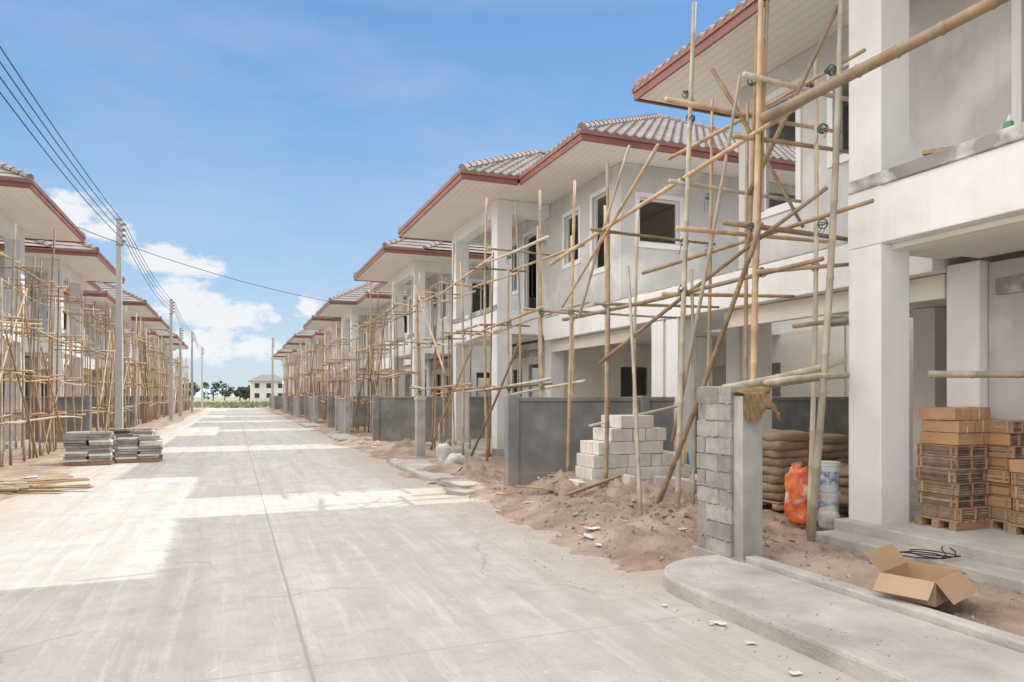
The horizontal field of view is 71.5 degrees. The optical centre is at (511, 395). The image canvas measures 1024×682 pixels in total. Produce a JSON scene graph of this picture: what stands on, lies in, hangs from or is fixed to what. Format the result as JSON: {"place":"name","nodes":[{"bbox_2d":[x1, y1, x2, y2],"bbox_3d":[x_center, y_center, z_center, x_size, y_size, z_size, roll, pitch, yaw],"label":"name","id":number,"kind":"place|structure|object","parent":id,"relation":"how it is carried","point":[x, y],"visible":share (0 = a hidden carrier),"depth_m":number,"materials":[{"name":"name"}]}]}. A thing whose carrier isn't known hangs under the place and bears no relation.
{"place":"outdoors","nodes":[
{"label":"outdoors","id":0,"kind":"place"},
{"bbox_2d":[0,407,209,500],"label":"dirt verge","id":1,"kind":"structure","parent":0,"point":[50,465],"depth_m":16.51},
{"bbox_2d":[0,478,93,491],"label":"timber pile","id":2,"kind":"object","parent":1,"relation":"on","point":[38,485],"visible":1,"depth_m":11.87,"materials":[{"name":"brown wood"}]},
{"bbox_2d":[0,222,94,466],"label":"bamboo scaffold","id":3,"kind":"object","parent":1,"relation":"on","point":[24,413],"visible":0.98,"depth_m":18.90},
{"bbox_2d":[54,290,136,431],"bbox_3d":[-17.387,-1.375,30.120,1.776,5.984,11.429,0,0,-21],"label":"bamboo scaffold","id":4,"kind":"object","parent":1,"relation":"on","point":[108,394],"visible":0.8,"depth_m":28.80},
{"bbox_2d":[115,217,126,428],"bbox_3d":[-13.801,-2.325,25.094,0.363,7.950,0.250,0,0,-21],"label":"utility pole","id":5,"kind":"object","parent":1,"relation":"on","point":[119,366],"visible":0.91,"depth_m":24.99,"materials":[{"name":"concrete"}]},
{"bbox_2d":[0,46,349,350],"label":"overhead wires","id":6,"kind":"object","parent":5,"relation":"attached to","point":[94,184],"visible":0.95,"depth_m":17.59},
{"bbox_2d":[108,310,159,425],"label":"bamboo scaffold","id":7,"kind":"object","parent":1,"relation":"on","point":[135,366],"visible":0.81,"depth_m":40.92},
{"bbox_2d":[142,335,175,417],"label":"bamboo scaffold","id":8,"kind":"object","parent":1,"relation":"on","point":[162,385],"visible":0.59,"depth_m":51.43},
{"bbox_2d":[159,352,183,414],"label":"bamboo scaffold","id":9,"kind":"object","parent":1,"relation":"on","point":[176,389],"visible":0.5,"depth_m":62.49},
{"bbox_2d":[173,357,190,410],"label":"bamboo scaffold","id":10,"kind":"object","parent":1,"relation":"on","point":[187,390],"visible":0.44,"depth_m":74.84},
{"bbox_2d":[190,400,268,407],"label":"grass field","id":11,"kind":"structure","parent":0,"point":[235,404],"depth_m":114.83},
{"bbox_2d":[250,381,281,401],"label":"walls","id":12,"kind":"structure","parent":0,"point":[262,390],"depth_m":193.66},
{"bbox_2d":[190,397,460,470],"bbox_3d":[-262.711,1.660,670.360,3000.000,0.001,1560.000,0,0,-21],"label":"ground","id":13,"kind":"structure","parent":0,"point":[220,399],"depth_m":317.71,"materials":[{"name":"plant"}]},
{"bbox_2d":[3,440,43,456],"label":"plinth and steps","id":14,"kind":"structure","parent":13,"relation":"on","point":[19,449],"depth_m":20.08,"materials":[{"name":"concrete"}]},
{"bbox_2d":[4,228,24,440],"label":"columns","id":15,"kind":"structure","parent":14,"relation":"on","point":[19,251],"depth_m":21.33,"materials":[{"name":"white paint"}]},
{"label":"walls","id":16,"kind":"object","parent":14,"relation":"on","visible":0},
{"bbox_2d":[0,212,23,343],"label":"beams and slabs","id":17,"kind":"structure","parent":16,"relation":"attached to","point":[6,228],"depth_m":20.46,"materials":[{"name":"white paint"}]},
{"bbox_2d":[0,186,81,241],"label":"soffit","id":18,"kind":"structure","parent":16,"relation":"on","point":[30,213],"depth_m":19.96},
{"bbox_2d":[0,177,85,242],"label":"fascia","id":19,"kind":"structure","parent":18,"relation":"on","point":[44,198],"depth_m":18.60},
{"bbox_2d":[0,162,85,236],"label":"tiled roof","id":20,"kind":"structure","parent":19,"relation":"on","point":[7,171],"depth_m":17.34,"materials":[{"name":"tile"}]},
{"bbox_2d":[3,395,90,441],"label":"boundary wall","id":21,"kind":"structure","parent":13,"relation":"on","point":[86,422],"depth_m":24.30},
{"bbox_2d":[92,395,135,427],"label":"boundary wall","id":22,"kind":"structure","parent":13,"relation":"on","point":[132,414],"depth_m":35.61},
{"bbox_2d":[183,380,249,400],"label":"distant trees","id":23,"kind":"object","parent":13,"relation":"on","point":[242,392],"visible":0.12,"depth_m":224.25,"materials":[{"name":"green plant"}]},
{"bbox_2d":[304,395,326,419],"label":"boundary wall","id":24,"kind":"structure","parent":13,"relation":"on","point":[320,415],"depth_m":46.39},
{"bbox_2d":[337,398,344,432],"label":"pillar","id":25,"kind":"structure","parent":13,"relation":"on","point":[341,414],"depth_m":30.29,"materials":[{"name":"concrete"}]},
{"bbox_2d":[344,396,351,433],"bbox_3d":[-6.714,0.825,29.053,0.320,1.650,0.320,0,0,-21],"label":"fence post","id":26,"kind":"object","parent":13,"relation":"on","point":[347,414],"visible":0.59,"depth_m":28.94,"materials":[{"name":"concrete"}]},
{"bbox_2d":[327,395,370,427],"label":"boundary wall","id":27,"kind":"structure","parent":13,"relation":"on","point":[330,411],"depth_m":35.23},
{"bbox_2d":[412,396,425,456],"bbox_3d":[-2.299,0.825,17.788,0.320,1.650,0.320,0,0,-21],"label":"fence post","id":28,"kind":"object","parent":13,"relation":"on","point":[419,426],"visible":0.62,"depth_m":17.68,"materials":[{"name":"concrete"}]},
{"bbox_2d":[389,459,460,482],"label":"pavement slab","id":29,"kind":"structure","parent":13,"relation":"on","point":[409,465],"depth_m":14.87,"materials":[{"name":"concrete"}]},
{"bbox_2d":[372,395,538,441],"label":"boundary wall","id":30,"kind":"structure","parent":13,"relation":"on","point":[393,418],"depth_m":23.98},
{"bbox_2d":[436,438,503,456],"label":"plinth and steps","id":31,"kind":"structure","parent":13,"relation":"on","point":[479,449],"depth_m":19.33,"materials":[{"name":"concrete"}]},
{"bbox_2d":[452,199,741,447],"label":"columns","id":32,"kind":"structure","parent":31,"relation":"on","point":[502,239],"depth_m":18.32,"materials":[{"name":"white paint"}]},
{"bbox_2d":[512,162,848,396],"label":"walls","id":33,"kind":"structure","parent":31,"relation":"on","point":[791,351],"depth_m":16.62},
{"bbox_2d":[512,184,683,394],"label":"window frames","id":34,"kind":"structure","parent":33,"relation":"attached to","point":[531,282],"depth_m":17.15,"materials":[{"name":"white paint"}]},
{"bbox_2d":[402,141,794,242],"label":"soffit","id":35,"kind":"structure","parent":33,"relation":"on","point":[462,201],"depth_m":17.19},
{"bbox_2d":[398,129,794,241],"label":"fascia","id":36,"kind":"structure","parent":35,"relation":"on","point":[595,136],"depth_m":15.33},
{"bbox_2d":[398,113,794,231],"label":"tiled roof","id":37,"kind":"structure","parent":36,"relation":"on","point":[659,128],"depth_m":16.96,"materials":[{"name":"tile"}]},
{"bbox_2d":[453,201,848,358],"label":"beams and slabs","id":38,"kind":"structure","parent":33,"relation":"attached to","point":[589,331],"depth_m":18.00,"materials":[{"name":"white paint"}]},
{"bbox_2d":[504,395,848,486],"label":"boundary wall","id":39,"kind":"structure","parent":13,"relation":"on","point":[535,436],"depth_m":12.40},
{"bbox_2d":[663,554,1023,681],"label":"pavement slab","id":40,"kind":"structure","parent":13,"relation":"on","point":[904,643],"depth_m":4.56,"materials":[{"name":"concrete"}]},
{"bbox_2d":[690,471,1023,592],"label":"plinth and steps","id":41,"kind":"structure","parent":13,"relation":"on","point":[993,557],"depth_m":6.77,"materials":[{"name":"concrete"}]},
{"bbox_2d":[804,463,848,513],"bbox_3d":[4.278,1.165,9.194,0.733,0.569,0.965,0,0,-21],"label":"cement sack stack","id":42,"kind":"object","parent":41,"relation":"on","point":[843,488],"visible":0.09,"depth_m":8.80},
{"bbox_2d":[808,432,848,463],"bbox_3d":[4.399,0.994,10.418,0.722,0.912,0.971,0,0,-21],"label":"cement sack stack","id":43,"kind":"object","parent":42,"relation":"on","point":[834,447],"visible":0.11,"depth_m":10.01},
{"bbox_2d":[666,0,994,524],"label":"columns","id":44,"kind":"structure","parent":41,"relation":"on","point":[953,335],"depth_m":7.62,"materials":[{"name":"white paint"}]},
{"bbox_2d":[739,0,1023,470],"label":"walls","id":45,"kind":"structure","parent":41,"relation":"on","point":[959,84],"depth_m":8.40,"materials":[{"name":"paint"}]},
{"bbox_2d":[640,0,848,110],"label":"soffit","id":46,"kind":"structure","parent":45,"relation":"on","point":[796,28],"depth_m":10.42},
{"bbox_2d":[632,0,766,118],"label":"fascia","id":47,"kind":"structure","parent":46,"relation":"on","point":[732,22],"depth_m":10.67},
{"bbox_2d":[631,0,746,91],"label":"tiled roof","id":48,"kind":"structure","parent":47,"relation":"on","point":[667,61],"depth_m":10.75,"materials":[{"name":"tile"}]},
{"bbox_2d":[664,122,1023,328],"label":"beams and slabs","id":49,"kind":"structure","parent":45,"relation":"attached to","point":[942,210],"depth_m":7.23,"materials":[{"name":"white paint"}]},
{"bbox_2d":[761,0,1022,218],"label":"window frames","id":50,"kind":"structure","parent":45,"relation":"attached to","point":[1017,61],"depth_m":9.93,"materials":[{"name":"white paint"}]},
{"bbox_2d":[899,546,960,558],"bbox_3d":[3.759,1.410,6.367,0.700,0.031,0.318,0,0,-21],"label":"cable coil","id":51,"kind":"object","parent":41,"relation":"on","point":[945,556],"visible":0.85,"depth_m":6.31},
{"bbox_2d":[915,407,991,531],"bbox_3d":[4.574,0.736,7.377,0.520,1.228,0.480,0,0,-21],"label":"roof tile stack","id":52,"kind":"object","parent":41,"relation":"on","point":[953,490],"visible":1,"depth_m":7.22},
{"bbox_2d":[983,419,1023,530],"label":"roof tile stack","id":53,"kind":"object","parent":41,"relation":"on","point":[1006,443],"visible":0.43,"depth_m":7.16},
{"bbox_2d":[1007,459,1023,534],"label":"roof tile stack","id":54,"kind":"object","parent":41,"relation":"on","point":[1016,525],"visible":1,"depth_m":6.91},
{"bbox_2d":[746,555,1023,652],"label":"kerb","id":55,"kind":"structure","parent":13,"relation":"on","point":[1008,640],"depth_m":4.89,"materials":[{"name":"concrete"}]},
{"bbox_2d":[0,0,743,388],"label":"sky","id":56,"kind":"structure","parent":0,"point":[279,145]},
{"bbox_2d":[254,406,503,479],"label":"dirt verge","id":57,"kind":"structure","parent":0,"point":[402,449],"depth_m":19.81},
{"bbox_2d":[282,352,298,395],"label":"bamboo scaffold","id":58,"kind":"object","parent":57,"relation":"on","point":[290,379],"visible":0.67,"depth_m":73.90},
{"bbox_2d":[292,343,311,395],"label":"bamboo scaffold","id":59,"kind":"object","parent":57,"relation":"on","point":[298,389],"visible":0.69,"depth_m":61.97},
{"bbox_2d":[301,335,334,414],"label":"bamboo scaffold","id":60,"kind":"object","parent":57,"relation":"on","point":[312,390],"visible":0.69,"depth_m":51.55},
{"bbox_2d":[317,321,366,419],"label":"bamboo scaffold","id":61,"kind":"object","parent":57,"relation":"on","point":[337,378],"visible":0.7,"depth_m":40.67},
{"bbox_2d":[347,273,421,432],"bbox_3d":[-5.523,-1.536,29.708,1.677,6.322,11.259,0,0,-21],"label":"bamboo scaffold","id":62,"kind":"object","parent":57,"relation":"on","point":[369,349],"visible":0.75,"depth_m":28.66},
{"bbox_2d":[409,190,589,461],"bbox_3d":[-0.850,-1.441,17.852,1.648,6.132,10.743,0,0,-21],"label":"bamboo scaffold","id":63,"kind":"object","parent":57,"relation":"on","point":[450,390],"visible":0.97,"depth_m":16.63,"materials":[{"name":"wood"}]},
{"bbox_2d":[0,408,861,681],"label":"concrete road","id":64,"kind":"structure","parent":0,"point":[238,545],"depth_m":5.93,"materials":[{"name":"concrete"}]},
{"bbox_2d":[63,431,115,465],"bbox_3d":[-9.822,1.212,16.559,0.986,0.755,0.684,0,0,-21],"label":"concrete slab stack","id":65,"kind":"object","parent":64,"relation":"on","point":[88,448],"visible":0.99,"depth_m":16.30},
{"bbox_2d":[110,427,155,458],"bbox_3d":[-9.752,1.212,18.299,0.995,0.755,0.673,0,0,-21],"label":"concrete slab stack","id":66,"kind":"object","parent":64,"relation":"on","point":[124,432],"visible":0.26,"depth_m":18.10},
{"bbox_2d":[115,435,162,462],"bbox_3d":[-9.054,1.274,17.289,0.998,0.631,0.673,0,0,-21],"label":"concrete slab stack","id":67,"kind":"object","parent":64,"relation":"on","point":[147,448],"visible":1,"depth_m":17.03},
{"bbox_2d":[169,298,174,419],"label":"utility pole","id":68,"kind":"object","parent":64,"relation":"on","point":[171,369],"visible":0.97,"depth_m":46.02,"materials":[{"name":"concrete"}]},
{"bbox_2d":[179,327,183,415],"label":"utility pole","id":69,"kind":"object","parent":64,"relation":"on","point":[180,369],"visible":0.91,"depth_m":56.22,"materials":[{"name":"concrete"}]},
{"bbox_2d":[23,442,801,674],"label":"litter","id":70,"kind":"object","parent":64,"relation":"on","point":[718,622],"visible":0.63,"depth_m":7.65,"materials":[{"name":"paper"}]},
{"bbox_2d":[429,463,1023,636],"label":"dirt verge","id":71,"kind":"structure","parent":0,"point":[981,604],"depth_m":7.83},
{"bbox_2d":[440,479,479,495],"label":"broken kerb pieces","id":72,"kind":"object","parent":71,"relation":"on","point":[459,485],"visible":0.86,"depth_m":12.17,"materials":[{"name":"concrete"}]},
{"bbox_2d":[4,421,1020,680],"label":"rubble","id":73,"kind":"object","parent":71,"relation":"on","point":[656,513],"visible":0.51,"depth_m":8.43,"materials":[{"name":"stone"}]},
{"bbox_2d":[569,415,690,492],"bbox_3d":[1.843,0.930,11.327,2.340,1.229,1.095,0,0,-21],"label":"block stack","id":74,"kind":"object","parent":71,"relation":"on","point":[656,459],"visible":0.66,"depth_m":11.30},
{"bbox_2d":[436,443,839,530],"bbox_3d":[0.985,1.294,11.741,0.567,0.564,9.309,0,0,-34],"label":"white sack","id":75,"kind":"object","parent":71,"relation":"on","point":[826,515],"visible":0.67,"depth_m":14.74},
{"bbox_2d":[817,491,840,511],"bbox_3d":[3.660,1.279,8.255,0.297,0.342,0.286,0,0,-21],"label":"paint bucket","id":76,"kind":"object","parent":75,"relation":"on","point":[828,498],"visible":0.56,"depth_m":8.15,"materials":[{"name":"plastic"}]},
{"bbox_2d":[819,460,840,491],"bbox_3d":[3.660,0.934,8.255,0.297,0.342,0.286,0,0,-21],"label":"paint bucket","id":77,"kind":"object","parent":76,"relation":"on","point":[829,477],"visible":0.73,"depth_m":8.14,"materials":[{"name":"plastic"}]},
{"bbox_2d":[498,404,805,544],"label":"loose planks","id":78,"kind":"object","parent":71,"relation":"on","point":[579,490],"visible":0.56,"depth_m":10.47,"materials":[{"name":"brown wood"}]},
{"bbox_2d":[691,386,761,562],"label":"block pier","id":79,"kind":"structure","parent":71,"relation":"on","point":[729,476],"depth_m":6.55,"materials":[{"name":"concrete"}]},
{"bbox_2d":[734,386,780,421],"bbox_3d":[2.232,0.081,6.535,0.453,0.338,0.291,0,0,-21],"label":"work cloth","id":80,"kind":"object","parent":79,"relation":"attached to","point":[758,402],"visible":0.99,"depth_m":6.41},
{"bbox_2d":[722,358,849,387],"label":"timber props","id":81,"kind":"object","parent":79,"relation":"on","point":[802,376],"visible":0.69,"depth_m":7.19,"materials":[{"name":"brown wood"}]},
{"bbox_2d":[548,0,1023,541],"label":"bamboo scaffold","id":82,"kind":"object","parent":71,"relation":"on","point":[760,116],"visible":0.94,"depth_m":8.25,"materials":[{"name":"wood"}]},
{"bbox_2d":[762,428,809,510],"bbox_3d":[3.551,0.970,9.717,0.736,1.021,0.976,0,0,-21],"label":"cement sack stack","id":83,"kind":"object","parent":71,"relation":"on","point":[783,451],"visible":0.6,"depth_m":9.29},
{"bbox_2d":[784,461,807,525],"bbox_3d":[3.340,1.139,8.226,0.336,0.756,0.262,0,0,41],"label":"red material sack","id":84,"kind":"object","parent":71,"relation":"on","point":[796,492],"visible":0.71,"depth_m":8.16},
{"bbox_2d":[865,543,977,606],"bbox_3d":[2.984,1.300,5.184,0.798,0.300,0.584,0,0,-41],"label":"cardboard box","id":85,"kind":"object","parent":71,"relation":"on","point":[900,577],"visible":0.95,"depth_m":5.07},
{"bbox_3d":[-1.583,1.525,32.541,9.200,0.350,9.750,0,0,-21],"label":"plinth and steps","id":86,"kind":"object","parent":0,"visible":0},
{"bbox_2d":[392,261,477,395],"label":"columns","id":87,"kind":"structure","parent":86,"relation":"on","point":[418,267],"depth_m":26.72,"materials":[{"name":"white paint"}]},
{"bbox_2d":[407,265,538,395],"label":"walls","id":88,"kind":"structure","parent":86,"relation":"on","point":[477,363],"depth_m":28.40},
{"bbox_2d":[392,262,451,370],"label":"beams and slabs","id":89,"kind":"structure","parent":88,"relation":"attached to","point":[403,277],"depth_m":27.62,"materials":[{"name":"white paint"}]},
{"bbox_2d":[356,252,491,293],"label":"soffit","id":90,"kind":"structure","parent":88,"relation":"on","point":[385,267],"depth_m":27.62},
{"bbox_2d":[353,247,491,293],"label":"fascia","id":91,"kind":"structure","parent":90,"relation":"attached to","point":[373,259],"depth_m":25.70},
{"bbox_2d":[353,237,491,287],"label":"tiled roof","id":92,"kind":"structure","parent":91,"relation":"on","point":[398,242],"depth_m":25.87,"materials":[{"name":"tile"}]},
{"bbox_2d":[409,277,491,395],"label":"window frames","id":93,"kind":"structure","parent":88,"relation":"attached to","point":[478,300],"depth_m":27.75,"materials":[{"name":"white paint"}]},
{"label":"plinth and steps","id":94,"kind":"object","parent":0,"visible":0},
{"bbox_2d":[341,308,383,395],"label":"columns","id":95,"kind":"structure","parent":94,"relation":"on","point":[354,314],"depth_m":41.03,"materials":[{"name":"white paint"}]},
{"bbox_2d":[366,301,479,395],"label":"walls","id":96,"kind":"structure","parent":94,"relation":"on","point":[388,305],"depth_m":41.03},
{"bbox_2d":[318,298,406,317],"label":"soffit","id":97,"kind":"structure","parent":96,"relation":"on","point":[333,310],"depth_m":40.30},
{"bbox_2d":[316,294,406,317],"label":"fascia","id":98,"kind":"structure","parent":97,"relation":"on","point":[357,302],"depth_m":39.04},
{"bbox_2d":[316,282,406,312],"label":"tiled roof","id":99,"kind":"structure","parent":98,"relation":"on","point":[354,294],"depth_m":40.13,"materials":[{"name":"tile"}]},
{"bbox_2d":[342,308,425,376],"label":"beams and slabs","id":100,"kind":"structure","parent":96,"relation":"attached to","point":[362,314],"depth_m":41.12,"materials":[{"name":"white paint"}]},
{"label":"plinth and steps","id":101,"kind":"object","parent":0,"visible":0},
{"bbox_2d":[324,323,335,395],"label":"columns","id":102,"kind":"structure","parent":101,"relation":"on","point":[333,329],"depth_m":49.22,"materials":[{"name":"white paint"}]},
{"bbox_2d":[338,324,366,395],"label":"walls","id":103,"kind":"structure","parent":101,"relation":"on","point":[360,345],"depth_m":49.91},
{"bbox_3d":[-22.301,1.525,29.362,9.200,0.350,9.750,0,0,-21],"label":"plinth and steps","id":104,"kind":"object","parent":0,"visible":0},
{"bbox_2d":[0,256,47,395],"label":"walls","id":105,"kind":"structure","parent":104,"relation":"on","point":[43,318],"depth_m":28.80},
{"bbox_2d":[25,258,82,368],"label":"beams and slabs","id":106,"kind":"structure","parent":105,"relation":"attached to","point":[73,275],"depth_m":27.44,"materials":[{"name":"white paint"}]},
{"bbox_2d":[0,251,115,290],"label":"soffit","id":107,"kind":"structure","parent":105,"relation":"on","point":[90,268],"depth_m":28.05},
{"bbox_2d":[0,245,124,291],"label":"fascia","id":108,"kind":"structure","parent":107,"relation":"on","point":[104,261],"depth_m":25.52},
{"bbox_2d":[0,239,124,287],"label":"tiled roof","id":109,"kind":"structure","parent":108,"relation":"on","point":[86,246],"depth_m":25.51,"materials":[{"name":"tile"}]},
{"bbox_2d":[0,259,82,395],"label":"columns","id":110,"kind":"structure","parent":104,"relation":"on","point":[76,289],"depth_m":26.74,"materials":[{"name":"white paint"}]},
{"bbox_3d":[-25.840,1.525,38.393,9.200,0.350,9.750,0,0,-21],"label":"plinth and steps","id":111,"kind":"object","parent":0,"visible":0},
{"bbox_2d":[31,297,102,395],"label":"walls","id":112,"kind":"structure","parent":111,"relation":"on","point":[93,371],"depth_m":40.70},
{"bbox_2d":[47,295,154,316],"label":"soffit","id":113,"kind":"structure","parent":112,"relation":"on","point":[143,311],"depth_m":40.30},
{"bbox_2d":[64,292,157,317],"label":"fascia","id":114,"kind":"structure","parent":113,"relation":"attached to","point":[113,300],"depth_m":39.40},
{"bbox_2d":[83,282,157,313],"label":"tiled roof","id":115,"kind":"structure","parent":114,"relation":"on","point":[110,290],"depth_m":40.03,"materials":[{"name":"tile"}]},
{"bbox_2d":[84,306,130,376],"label":"beams and slabs","id":116,"kind":"structure","parent":112,"relation":"attached to","point":[93,359],"depth_m":40.27,"materials":[{"name":"white paint"}]},
{"bbox_2d":[83,307,130,395],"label":"columns","id":117,"kind":"structure","parent":111,"relation":"on","point":[128,324],"depth_m":43.38,"materials":[{"name":"white paint"}]},
{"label":"plinth and steps","id":118,"kind":"object","parent":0,"visible":0},
{"bbox_2d":[110,322,146,395],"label":"columns","id":119,"kind":"structure","parent":118,"relation":"on","point":[142,333],"depth_m":48.93,"materials":[{"name":"white paint"}]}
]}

